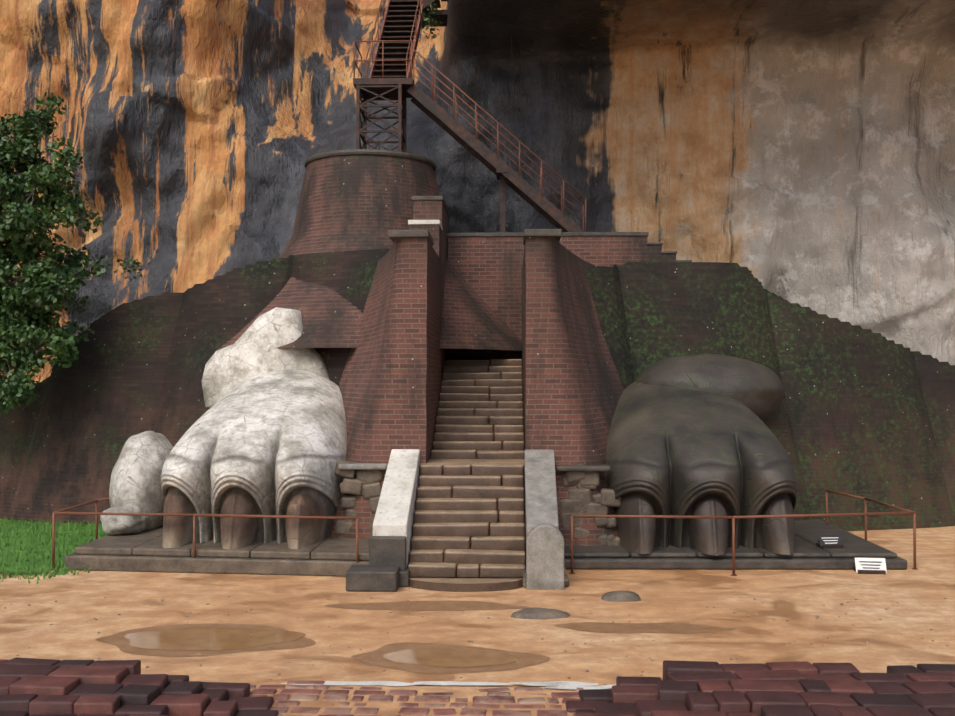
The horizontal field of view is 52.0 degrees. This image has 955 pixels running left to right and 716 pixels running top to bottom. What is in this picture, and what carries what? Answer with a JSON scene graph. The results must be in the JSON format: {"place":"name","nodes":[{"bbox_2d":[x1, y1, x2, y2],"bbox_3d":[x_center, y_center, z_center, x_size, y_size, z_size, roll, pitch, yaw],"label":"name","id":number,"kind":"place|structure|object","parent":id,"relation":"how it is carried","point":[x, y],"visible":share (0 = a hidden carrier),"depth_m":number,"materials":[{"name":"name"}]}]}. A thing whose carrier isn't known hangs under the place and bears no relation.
{"place":"outdoors","nodes":[
{"label":"outdoors","id":0,"kind":"place"},
{"bbox_2d":[355,681,418,685],"bbox_3d":[-0.968,3.501,10.531,0.721,0.001,0.176,0,-1,2],"label":"white line","id":1,"kind":"object","parent":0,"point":[390,683],"visible":1,"depth_m":10.53,"materials":[{"name":"paint"}]},
{"bbox_2d":[236,680,611,715],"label":"paving","id":2,"kind":"structure","parent":0,"point":[311,693],"depth_m":9.99,"materials":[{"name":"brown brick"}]},
{"bbox_2d":[281,681,355,684],"bbox_3d":[-1.536,3.502,10.542,1.172,0.001,0.156,0,-1,2],"label":"white line","id":3,"kind":"object","parent":2,"relation":"on","point":[339,683],"visible":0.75,"depth_m":10.53,"materials":[{"name":"paint"}]},
{"bbox_2d":[540,686,608,688],"bbox_3d":[1.062,3.494,10.377,0.813,0.001,0.125,0,-1,2],"label":"lime","id":4,"kind":"object","parent":2,"relation":"on","point":[574,687],"visible":0.94,"depth_m":10.38,"materials":[{"name":"paint"}]},
{"bbox_2d":[597,684,615,688],"bbox_3d":[1.610,3.493,10.392,0.679,0.001,0.176,0,-1,2],"label":"lime","id":5,"kind":"object","parent":2,"relation":"on","point":[606,686],"visible":0.27,"depth_m":10.41,"materials":[{"name":"paint"}]},
{"bbox_2d":[0,526,954,686],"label":"ground","id":6,"kind":"structure","parent":0,"point":[133,599],"depth_m":13.55,"materials":[{"name":"brown soil"}]},
{"bbox_2d":[0,517,108,583],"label":"turf","id":7,"kind":"structure","parent":6,"relation":"on","point":[47,553],"depth_m":19.49,"materials":[{"name":"green plant"}]},
{"bbox_2d":[0,92,112,413],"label":"tree","id":8,"kind":"object","parent":7,"relation":"on","point":[22,245],"depth_m":22.08,"materials":[{"name":"green plant"}]},
{"bbox_2d":[0,657,278,715],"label":"ruin","id":9,"kind":"object","parent":6,"relation":"on","point":[38,687],"visible":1,"depth_m":9.50,"materials":[{"name":"red brick"}]},
{"bbox_2d":[0,249,389,523],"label":"embankment","id":10,"kind":"object","parent":6,"relation":"on","point":[137,367],"visible":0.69,"depth_m":23.08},
{"bbox_2d":[4,327,54,403],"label":"leaves","id":11,"kind":"object","parent":10,"relation":"on","point":[38,341],"depth_m":23.31,"materials":[{"name":"green plant"}]},
{"bbox_2d":[217,154,521,350],"bbox_3d":[-2.805,-2.542,25.650,8.809,4.840,8.809,0,-1,2],"label":"bastion","id":12,"kind":"object","parent":10,"relation":"on","point":[355,202],"visible":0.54,"depth_m":23.73,"materials":[{"name":"red brick"}]},
{"bbox_2d":[304,149,435,171],"bbox_3d":[-2.805,-5.022,25.706,3.440,0.120,3.440,0,-1,2],"label":"wall coping","id":13,"kind":"object","parent":12,"relation":"on","point":[369,152],"visible":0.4,"depth_m":24.26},
{"bbox_2d":[353,0,583,232],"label":"iron stair","id":14,"kind":"object","parent":12,"relation":"on","point":[394,83],"visible":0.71,"depth_m":25.77,"materials":[{"name":"metal"}]},
{"bbox_2d":[369,0,424,77],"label":"iron stair stringers","id":15,"kind":"object","parent":14,"relation":"attached to","point":[376,56],"visible":0.39,"depth_m":27.80,"materials":[{"name":"brown metal"}]},
{"bbox_2d":[353,0,585,231],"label":"iron stair rails","id":16,"kind":"object","parent":12,"relation":"on","point":[411,66],"visible":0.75,"depth_m":25.25,"materials":[{"name":"brown metal"}]},
{"bbox_2d":[448,236,647,359],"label":"back wall","id":17,"kind":"structure","parent":12,"relation":"attached to","point":[488,270],"depth_m":24.21,"materials":[{"name":"red brick"}]},
{"bbox_2d":[447,232,648,237],"bbox_3d":[1.739,-3.047,24.660,4.990,0.100,0.957,0,-1,2],"label":"wall coping","id":18,"kind":"object","parent":17,"relation":"on","point":[511,234],"visible":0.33,"depth_m":24.17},
{"bbox_2d":[95,623,315,656],"bbox_3d":[-3.438,3.576,12.457,2.848,0.001,1.595,0,-1,2],"label":"wet rim","id":19,"kind":"object","parent":6,"relation":"on","point":[121,641],"visible":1,"depth_m":12.20,"materials":[{"name":"brown soil"}]},
{"bbox_2d":[124,627,304,649],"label":"puddle","id":20,"kind":"object","parent":19,"relation":"on","point":[198,638],"visible":0.96,"depth_m":12.47,"materials":[{"name":"brown liquid"}]},
{"bbox_2d":[65,526,368,576],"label":"plinth","id":21,"kind":"structure","parent":6,"relation":"on","point":[144,551],"depth_m":16.81,"materials":[{"name":"grey stone"}]},
{"bbox_2d":[100,503,149,534],"bbox_3d":[-6.764,3.096,18.755,0.874,0.656,1.082,0,-1,2],"label":"rock","id":22,"kind":"object","parent":21,"relation":"on","point":[118,524],"visible":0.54,"depth_m":18.39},
{"bbox_2d":[109,431,172,529],"bbox_3d":[-6.667,2.540,19.748,1.242,2.151,2.194,0,-1,2],"label":"paw toe","id":23,"kind":"object","parent":21,"relation":"on","point":[136,473],"visible":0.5,"depth_m":18.94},
{"bbox_2d":[52,498,358,569],"bbox_3d":[-5.309,3.186,17.224,6.253,1.004,2.945,-1,-2,39],"label":"railing","id":24,"kind":"object","parent":21,"relation":"on","point":[96,513],"visible":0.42,"depth_m":16.84,"materials":[{"name":"brown metal"}]},
{"bbox_2d":[160,370,346,549],"bbox_3d":[-4.199,1.782,19.174,3.600,3.139,4.637,0,-1,2],"label":"lion paw statue","id":25,"kind":"object","parent":21,"relation":"on","point":[273,442],"visible":0.94,"depth_m":17.61,"materials":[{"name":"white stone"}]},
{"bbox_2d":[346,536,406,591],"bbox_3d":[-1.603,3.263,15.567,0.890,0.775,0.645,0,-1,2],"label":"stone plinth","id":26,"kind":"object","parent":6,"relation":"on","point":[387,563],"visible":0.88,"depth_m":15.56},
{"bbox_2d":[331,237,446,538],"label":"pier","id":27,"kind":"structure","parent":6,"relation":"on","point":[389,385],"depth_m":18.50,"materials":[{"name":"red brick"}]},
{"bbox_2d":[201,307,328,407],"bbox_3d":[-4.373,0.697,21.818,3.584,3.660,0.742,0,-1,2],"label":"stump","id":28,"kind":"object","parent":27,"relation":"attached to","point":[253,350],"visible":0.38,"depth_m":21.54,"materials":[{"name":"white stone"}]},
{"bbox_2d":[388,230,433,245],"bbox_3d":[-1.284,-2.341,19.099,0.760,0.140,1.250,0,-1,2],"label":"pillar cap","id":29,"kind":"object","parent":27,"relation":"on","point":[393,235],"visible":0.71,"depth_m":18.48,"materials":[{"name":"grey stone"}]},
{"bbox_2d":[409,224,441,261],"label":"brick pillar","id":30,"kind":"structure","parent":27,"relation":"attached to","point":[435,230],"depth_m":21.70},
{"bbox_2d":[408,220,442,229],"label":"coping slab","id":31,"kind":"structure","parent":30,"relation":"on","point":[424,222],"depth_m":21.68,"materials":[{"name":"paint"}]},
{"bbox_2d":[413,200,448,359],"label":"tall pier","id":32,"kind":"structure","parent":27,"relation":"on","point":[429,210],"depth_m":22.62,"materials":[{"name":"red brick"}]},
{"bbox_2d":[412,196,449,218],"bbox_3d":[-1.110,-3.664,23.917,0.727,0.100,2.660,0,-1,2],"label":"wall coping","id":33,"kind":"object","parent":32,"relation":"on","point":[430,198],"visible":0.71,"depth_m":22.59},
{"bbox_2d":[399,564,409,586],"bbox_3d":[-1.394,3.554,16.852,0.680,0.250,2.550,0,-1,2],"label":"balustrade base","id":34,"kind":"object","parent":6,"relation":"on","point":[404,575],"visible":0.21,"depth_m":15.57,"materials":[{"name":"grey stone"}]},
{"bbox_2d":[373,449,419,565],"bbox_3d":[-1.388,2.553,17.050,0.560,1.762,2.300,0,-1,2],"label":"balustrade","id":35,"kind":"object","parent":34,"relation":"on","point":[395,512],"visible":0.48,"depth_m":16.75,"materials":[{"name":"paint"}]},
{"bbox_2d":[324,601,529,610],"bbox_3d":[-0.736,3.618,14.315,3.012,0.001,0.640,0,-1,2],"label":"damp patch","id":36,"kind":"object","parent":6,"relation":"on","point":[436,605],"visible":1,"depth_m":14.31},
{"bbox_2d":[412,681,455,684],"bbox_3d":[-0.373,3.500,10.536,0.683,0.001,0.150,0,-1,2],"label":"lime","id":37,"kind":"object","parent":6,"relation":"on","point":[418,682],"visible":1,"depth_m":10.56,"materials":[{"name":"paint"}]},
{"bbox_2d":[420,682,510,684],"bbox_3d":[-0.116,3.499,10.523,1.001,0.001,0.130,0,-1,2],"label":"lime","id":38,"kind":"object","parent":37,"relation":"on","point":[466,683],"visible":1,"depth_m":10.52,"materials":[{"name":"paint"}]},
{"bbox_2d":[351,642,549,673],"bbox_3d":[-0.349,3.555,11.556,2.213,0.001,1.262,-1,-1,24],"label":"wet rim","id":39,"kind":"object","parent":6,"relation":"on","point":[524,660],"visible":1,"depth_m":11.50,"materials":[{"name":"brown soil"}]},
{"bbox_2d":[382,648,518,667],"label":"puddle","id":40,"kind":"object","parent":39,"relation":"on","point":[452,657],"visible":1,"depth_m":11.61,"materials":[{"name":"brown liquid"}]},
{"bbox_2d":[409,577,522,591],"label":"bottom step","id":41,"kind":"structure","parent":6,"relation":"on","point":[464,584],"depth_m":15.36,"materials":[{"name":"brown stone"}]},
{"bbox_2d":[0,0,954,384],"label":"rock face","id":42,"kind":"object","parent":6,"relation":"on","point":[802,152],"visible":0.38,"depth_m":27.83},
{"bbox_2d":[114,257,142,279],"bbox_3d":[-8.982,-2.308,25.256,0.716,0.636,0.618,0,-1,2],"label":"shrub","id":43,"kind":"object","parent":42,"relation":"on","point":[124,265],"visible":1,"depth_m":25.25,"materials":[{"name":"green plant"}]},
{"bbox_2d":[421,3,441,38],"bbox_3d":[-1.280,-9.325,27.100,0.615,1.007,0.661,0,-1,2],"label":"shrub","id":44,"kind":"object","parent":42,"relation":"on","point":[428,22],"visible":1,"depth_m":27.10,"materials":[{"name":"green plant"}]},
{"bbox_2d":[335,459,620,545],"bbox_3d":[0.014,2.800,18.153,5.326,1.821,0.317,0,-1,2],"label":"rubble","id":45,"kind":"object","parent":6,"relation":"on","point":[366,484],"visible":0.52,"depth_m":17.98,"materials":[{"name":"stone"}]},
{"bbox_2d":[338,463,387,469],"bbox_3d":[-2.112,2.009,18.167,0.900,0.100,0.350,0,-1,2],"label":"ledge","id":46,"kind":"object","parent":45,"relation":"on","point":[369,466],"visible":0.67,"depth_m":18.00,"materials":[{"name":"grey stone"}]},
{"bbox_2d":[555,465,610,471],"bbox_3d":[1.936,2.026,18.031,1.000,0.100,0.350,0,-1,2],"label":"ledge","id":47,"kind":"object","parent":45,"relation":"on","point":[603,468],"visible":0.92,"depth_m":17.86,"materials":[{"name":"grey stone"}]},
{"bbox_2d":[8,592,948,686],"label":"brown pebbles","id":48,"kind":"object","parent":6,"relation":"on","point":[817,617],"visible":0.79,"depth_m":13.32,"materials":[{"name":"brown stone"}]},
{"bbox_2d":[4,561,954,684],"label":"grey pebbles","id":49,"kind":"object","parent":6,"relation":"on","point":[502,619],"visible":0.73,"depth_m":12.75,"materials":[{"name":"grey stone"}]},
{"bbox_2d":[470,483,501,546],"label":"stair steps","id":50,"kind":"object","parent":6,"relation":"on","point":[498,516],"depth_m":17.26,"materials":[{"name":"brown stone"}]},
{"bbox_2d":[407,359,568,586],"bbox_3d":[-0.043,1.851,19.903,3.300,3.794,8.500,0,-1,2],"label":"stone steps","id":51,"kind":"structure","parent":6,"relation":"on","point":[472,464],"depth_m":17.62,"materials":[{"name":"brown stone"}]},
{"bbox_2d":[523,560,525,587],"bbox_3d":[1.084,3.553,16.769,0.640,0.250,2.550,0,-1,2],"label":"balustrade base","id":52,"kind":"object","parent":6,"relation":"on","point":[524,578],"visible":0.19,"depth_m":15.51,"materials":[{"name":"grey stone"}]},
{"bbox_2d":[524,450,558,554],"bbox_3d":[1.105,2.551,16.966,0.550,1.762,2.300,0,-1,2],"label":"balustrade","id":53,"kind":"object","parent":52,"relation":"on","point":[540,499],"visible":0.56,"depth_m":16.87,"materials":[{"name":"grey stone"}]},
{"bbox_2d":[511,608,569,619],"bbox_3d":[0.881,3.558,13.703,0.856,0.120,0.432,0,-1,2],"label":"stone","id":54,"kind":"object","parent":6,"relation":"on","point":[537,613],"visible":0.94,"depth_m":13.57,"materials":[{"name":"grey stone"}]},
{"bbox_2d":[526,523,563,589],"bbox_3d":[1.072,3.139,15.503,0.600,1.020,0.200,0,-1,2],"label":"guard stone","id":55,"kind":"object","parent":6,"relation":"on","point":[544,556],"visible":0.98,"depth_m":15.40,"materials":[{"name":"grey stone"}]},
{"bbox_2d":[510,681,597,685],"bbox_3d":[0.820,3.498,10.521,0.958,0.001,0.176,0,-1,2],"label":"white line","id":56,"kind":"object","parent":6,"relation":"on","point":[564,683],"visible":1,"depth_m":10.52,"materials":[{"name":"paint"}]},
{"bbox_2d":[522,237,623,545],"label":"pier","id":57,"kind":"structure","parent":6,"relation":"on","point":[573,389],"depth_m":18.41,"materials":[{"name":"red brick"}]},
{"bbox_2d":[523,229,561,244],"bbox_3d":[1.250,-2.343,19.014,0.710,0.140,1.250,0,-1,2],"label":"pier cope","id":58,"kind":"object","parent":57,"relation":"on","point":[556,234],"visible":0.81,"depth_m":18.39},
{"bbox_2d":[601,590,640,601],"bbox_3d":[2.157,3.572,14.744,0.599,0.140,0.391,0,-1,2],"label":"stone","id":59,"kind":"object","parent":6,"relation":"on","point":[621,596],"visible":0.96,"depth_m":14.62,"materials":[{"name":"grey stone"}]},
{"bbox_2d":[554,622,735,632],"bbox_3d":[2.228,3.589,13.032,2.416,0.001,0.581,0,-1,2],"label":"dirt patch","id":60,"kind":"object","parent":6,"relation":"on","point":[662,627],"visible":1,"depth_m":13.04,"materials":[{"name":"brown soil"}]},
{"bbox_2d":[564,519,906,569],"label":"plinth","id":61,"kind":"structure","parent":6,"relation":"on","point":[808,554],"depth_m":17.13,"materials":[{"name":"grey stone"}]},
{"bbox_2d":[605,382,796,555],"bbox_3d":[4.208,1.894,19.242,3.960,3.139,4.634,0,-1,2],"label":"lion paw","id":62,"kind":"object","parent":61,"relation":"on","point":[678,451],"visible":0.94,"depth_m":17.64,"materials":[{"name":"grey stone"}]},
{"bbox_2d":[818,534,841,547],"bbox_3d":[6.384,3.309,17.710,0.432,0.223,0.170,0,-1,2],"label":"black sign","id":63,"kind":"object","parent":61,"relation":"on","point":[821,541],"visible":0.79,"depth_m":17.72,"materials":[{"name":"black"}]},
{"bbox_2d":[816,541,842,548],"bbox_3d":[6.386,3.383,17.759,0.416,0.094,0.350,0,-1,2],"label":"black sign stand","id":64,"kind":"object","parent":63,"relation":"attached to","point":[831,546],"visible":0.5,"depth_m":17.61,"materials":[{"name":"brown metal"}]},
{"bbox_2d":[822,537,837,543],"bbox_3d":[6.382,3.301,17.707,0.313,0.104,0.089,0,-1,2],"label":"sign lettering","id":65,"kind":"object","parent":63,"relation":"attached to","point":[830,540],"visible":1,"depth_m":17.70},
{"bbox_2d":[569,490,917,575],"bbox_3d":[5.289,3.188,17.335,6.940,1.004,3.105,1,-2,-34],"label":"railing","id":66,"kind":"object","parent":6,"relation":"on","point":[864,514],"visible":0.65,"depth_m":16.69,"materials":[{"name":"brown metal"}]},
{"bbox_2d":[566,660,954,715],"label":"ruin","id":67,"kind":"object","parent":6,"relation":"on","point":[706,688],"visible":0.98,"depth_m":9.32,"materials":[{"name":"red brick"}]},
{"bbox_2d":[585,262,954,530],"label":"embankment","id":68,"kind":"object","parent":6,"relation":"on","point":[862,412],"visible":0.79,"depth_m":22.33,"materials":[{"name":"green plant"}]},
{"bbox_2d":[647,245,661,261],"bbox_3d":[4.377,-0.963,24.524,0.350,3.630,0.897,0,-1,2],"label":"stepped wall block","id":69,"kind":"object","parent":68,"relation":"attached to","point":[654,254],"visible":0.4,"depth_m":24.11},
{"bbox_2d":[646,242,662,244],"bbox_3d":[4.377,-2.809,24.566,0.410,0.060,0.957,0,-1,2],"label":"wall step cope","id":70,"kind":"object","parent":69,"relation":"on","point":[654,243],"visible":0.46,"depth_m":24.09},
{"bbox_2d":[662,254,675,261],"bbox_3d":[4.727,-0.853,24.510,0.350,3.410,0.897,0,-1,2],"label":"stepped wall block","id":71,"kind":"object","parent":68,"relation":"attached to","point":[668,257],"visible":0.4,"depth_m":24.10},
{"bbox_2d":[661,251,676,253],"bbox_3d":[4.727,-2.590,24.549,0.410,0.060,0.957,0,-1,2],"label":"wall step cope","id":72,"kind":"object","parent":71,"relation":"on","point":[668,252],"visible":0.4,"depth_m":24.08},
{"bbox_2d":[634,354,784,420],"bbox_3d":[5.063,0.758,21.613,3.407,1.691,2.661,0,-1,2],"label":"lion's wrist","id":73,"kind":"object","parent":68,"relation":"on","point":[757,389],"visible":0.54,"depth_m":20.67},
{"bbox_2d":[855,558,886,572],"bbox_3d":[6.723,3.547,16.741,0.509,0.241,0.164,0,-1,2],"label":"white sign","id":74,"kind":"object","parent":6,"relation":"on","point":[858,565],"visible":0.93,"depth_m":16.75,"materials":[{"name":"white"}]},
{"bbox_2d":[854,567,885,574],"bbox_3d":[6.725,3.628,16.789,0.474,0.101,0.338,0,-1,2],"label":"white sign stand","id":75,"kind":"object","parent":74,"relation":"attached to","point":[872,572],"visible":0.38,"depth_m":16.65,"materials":[{"name":"metal"}]},
{"bbox_2d":[859,561,881,568],"bbox_3d":[6.724,3.538,16.737,0.374,0.112,0.083,0,-1,2],"label":"sign lettering","id":76,"kind":"object","parent":74,"relation":"attached to","point":[870,564],"visible":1,"depth_m":16.73},
{"bbox_2d":[675,260,691,261],"bbox_3d":[5.077,-2.370,24.533,0.410,0.060,0.957,0,-1,2],"label":"wall step cope","id":77,"kind":"object","parent":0,"point":[683,260],"visible":0.4,"depth_m":24.05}
]}

